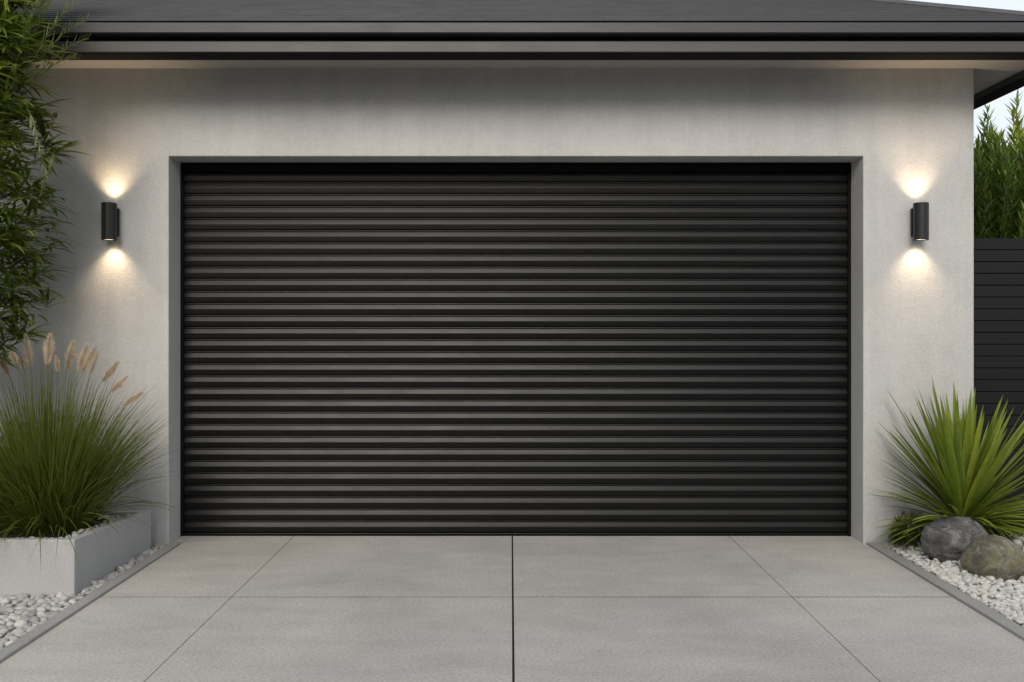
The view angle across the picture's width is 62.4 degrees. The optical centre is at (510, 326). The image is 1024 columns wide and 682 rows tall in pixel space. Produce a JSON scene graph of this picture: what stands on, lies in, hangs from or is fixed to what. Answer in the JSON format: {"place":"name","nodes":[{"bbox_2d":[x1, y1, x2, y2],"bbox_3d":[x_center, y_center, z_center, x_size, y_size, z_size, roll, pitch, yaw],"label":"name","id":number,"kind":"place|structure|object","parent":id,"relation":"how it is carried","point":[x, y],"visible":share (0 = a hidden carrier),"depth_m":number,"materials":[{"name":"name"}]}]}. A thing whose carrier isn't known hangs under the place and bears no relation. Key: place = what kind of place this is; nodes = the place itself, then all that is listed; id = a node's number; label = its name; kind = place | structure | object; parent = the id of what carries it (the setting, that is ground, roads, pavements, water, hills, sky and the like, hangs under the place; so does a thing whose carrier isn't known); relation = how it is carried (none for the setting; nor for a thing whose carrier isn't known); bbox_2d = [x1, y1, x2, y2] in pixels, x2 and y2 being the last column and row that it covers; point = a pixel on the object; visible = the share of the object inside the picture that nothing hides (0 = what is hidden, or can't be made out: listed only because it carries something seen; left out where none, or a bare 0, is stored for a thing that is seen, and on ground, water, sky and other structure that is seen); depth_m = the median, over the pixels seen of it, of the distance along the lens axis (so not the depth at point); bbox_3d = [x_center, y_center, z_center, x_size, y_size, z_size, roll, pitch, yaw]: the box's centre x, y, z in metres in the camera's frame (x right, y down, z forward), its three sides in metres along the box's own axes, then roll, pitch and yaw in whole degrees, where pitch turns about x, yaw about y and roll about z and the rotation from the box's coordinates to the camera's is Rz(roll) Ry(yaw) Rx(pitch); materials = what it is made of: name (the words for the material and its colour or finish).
{"place":"outdoors","nodes":[
{"label":"outdoors","id":0,"kind":"place"},
{"bbox_2d":[0,0,1023,546],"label":"house","id":1,"kind":"structure","parent":0,"point":[514,268],"depth_m":5.81,"materials":[{"name":"paint"}]},
{"bbox_2d":[101,202,119,240],"bbox_3d":[-2.623,-0.684,5.537,0.095,0.242,0.122,0,0,0],"label":"wall lamp","id":2,"kind":"object","parent":1,"relation":"attached to","point":[110,221],"visible":1,"depth_m":5.49,"materials":[{"name":"black metal"}]},
{"bbox_2d":[181,162,850,535],"bbox_3d":[0.035,0.157,5.818,4.599,2.563,0.044,0,0,0],"label":"garage door","id":3,"kind":"structure","parent":1,"relation":"in","point":[368,349],"depth_m":5.81,"materials":[{"name":"metal"}]},
{"bbox_2d":[910,202,928,240],"bbox_3d":[2.681,-0.684,5.537,0.095,0.242,0.122,0,0,0],"label":"wall lamp","id":4,"kind":"object","parent":1,"relation":"attached to","point":[919,221],"visible":1,"depth_m":5.49,"materials":[{"name":"black metal"}]},
{"bbox_2d":[0,536,1023,681],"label":"driveway","id":5,"kind":"structure","parent":0,"point":[439,609],"depth_m":4.18,"materials":[{"name":"concrete"}]},
{"bbox_2d":[883,533,1023,626],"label":"pebble gravel","id":6,"kind":"structure","parent":0,"point":[997,595],"depth_m":4.71,"materials":[{"name":"white gravel"}]},
{"bbox_2d":[910,0,1023,146],"label":"sky","id":7,"kind":"structure","parent":0,"point":[1000,110],"materials":[{"name":"white"}]},
{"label":"garden bed","id":8,"kind":"structure","parent":0,"visible":0},
{"bbox_2d":[885,508,930,549],"bbox_3d":[2.597,1.290,5.452,0.367,0.265,0.294,0,0,0],"label":"ground cover plant","id":9,"kind":"object","parent":8,"relation":"on","point":[913,535],"visible":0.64,"depth_m":5.41,"materials":[{"name":"green plant"}]},
{"bbox_2d":[870,375,1023,551],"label":"spiky plant","id":10,"kind":"object","parent":8,"relation":"on","point":[965,470],"visible":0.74,"depth_m":5.27,"materials":[{"name":"green plant"}]},
{"bbox_2d":[920,516,988,561],"bbox_3d":[2.735,1.318,5.183,0.422,0.302,0.256,0,0,0],"label":"boulder","id":11,"kind":"object","parent":8,"relation":"on","point":[949,538],"visible":0.66,"depth_m":5.12,"materials":[{"name":"grey stone"}]},
{"bbox_2d":[960,535,1023,581],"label":"boulder","id":12,"kind":"object","parent":8,"relation":"on","point":[998,557],"visible":0.84,"depth_m":4.80,"materials":[{"name":"grey stone"}]},
{"bbox_2d":[986,508,1016,543],"bbox_3d":[3.011,1.271,5.371,0.371,0.252,0.349,0,0,29],"label":"ground cover plant","id":13,"kind":"object","parent":8,"relation":"on","point":[1007,536],"visible":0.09,"depth_m":5.29,"materials":[{"name":"green plant"}]},
{"bbox_2d":[999,505,1023,537],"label":"ground cover plant","id":14,"kind":"object","parent":8,"relation":"on","point":[1016,525],"visible":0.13,"depth_m":5.51,"materials":[{"name":"green plant"}]},
{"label":"side path","id":15,"kind":"structure","parent":0,"visible":0},
{"bbox_2d":[974,238,1023,509],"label":"fence","id":16,"kind":"object","parent":15,"relation":"on","point":[998,318],"depth_m":6.40,"materials":[{"name":"paint"}]},
{"bbox_2d":[974,104,1023,237],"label":"hedge shrub","id":17,"kind":"object","parent":15,"relation":"on","point":[999,212],"visible":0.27,"depth_m":6.74,"materials":[{"name":"green plant"}]},
{"bbox_2d":[974,89,1023,233],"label":"hedge shrub","id":18,"kind":"object","parent":15,"relation":"on","point":[1018,130],"visible":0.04,"depth_m":7.08,"materials":[{"name":"green plant"}]},
{"label":"ground","id":19,"kind":"structure","parent":0,"visible":0},
{"bbox_2d":[0,542,179,662],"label":"kerb","id":20,"kind":"structure","parent":19,"relation":"on","point":[25,640],"depth_m":4.33,"materials":[{"name":"concrete"}]},
{"bbox_2d":[867,542,1023,640],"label":"kerb","id":21,"kind":"structure","parent":19,"relation":"on","point":[1002,621],"depth_m":4.54,"materials":[{"name":"concrete"}]},
{"label":"garden bed","id":22,"kind":"structure","parent":0,"visible":0},
{"bbox_2d":[0,544,163,649],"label":"pebble gravel","id":23,"kind":"structure","parent":22,"relation":"on","point":[21,614],"depth_m":4.34,"materials":[{"name":"white gravel"}]},
{"bbox_2d":[0,510,150,597],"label":"planter","id":24,"kind":"object","parent":23,"relation":"on","point":[95,561],"visible":0.72,"depth_m":4.53,"materials":[{"name":"concrete"}]},
{"bbox_2d":[0,518,114,537],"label":"soil","id":25,"kind":"structure","parent":24,"relation":"in","point":[11,535],"depth_m":4.81,"materials":[{"name":"brown soil"}]},
{"bbox_2d":[0,0,89,367],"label":"bamboo","id":26,"kind":"object","parent":25,"relation":"on","point":[11,22],"visible":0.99,"depth_m":4.97,"materials":[{"name":"green plant"}]},
{"bbox_2d":[17,514,129,537],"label":"pebble gravel","id":27,"kind":"structure","parent":25,"relation":"on","point":[74,533],"depth_m":5.01,"materials":[{"name":"grey gravel"}]},
{"bbox_2d":[0,332,181,576],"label":"fountain grass","id":28,"kind":"object","parent":24,"relation":"in","point":[54,479],"depth_m":4.84,"materials":[{"name":"green plant"}]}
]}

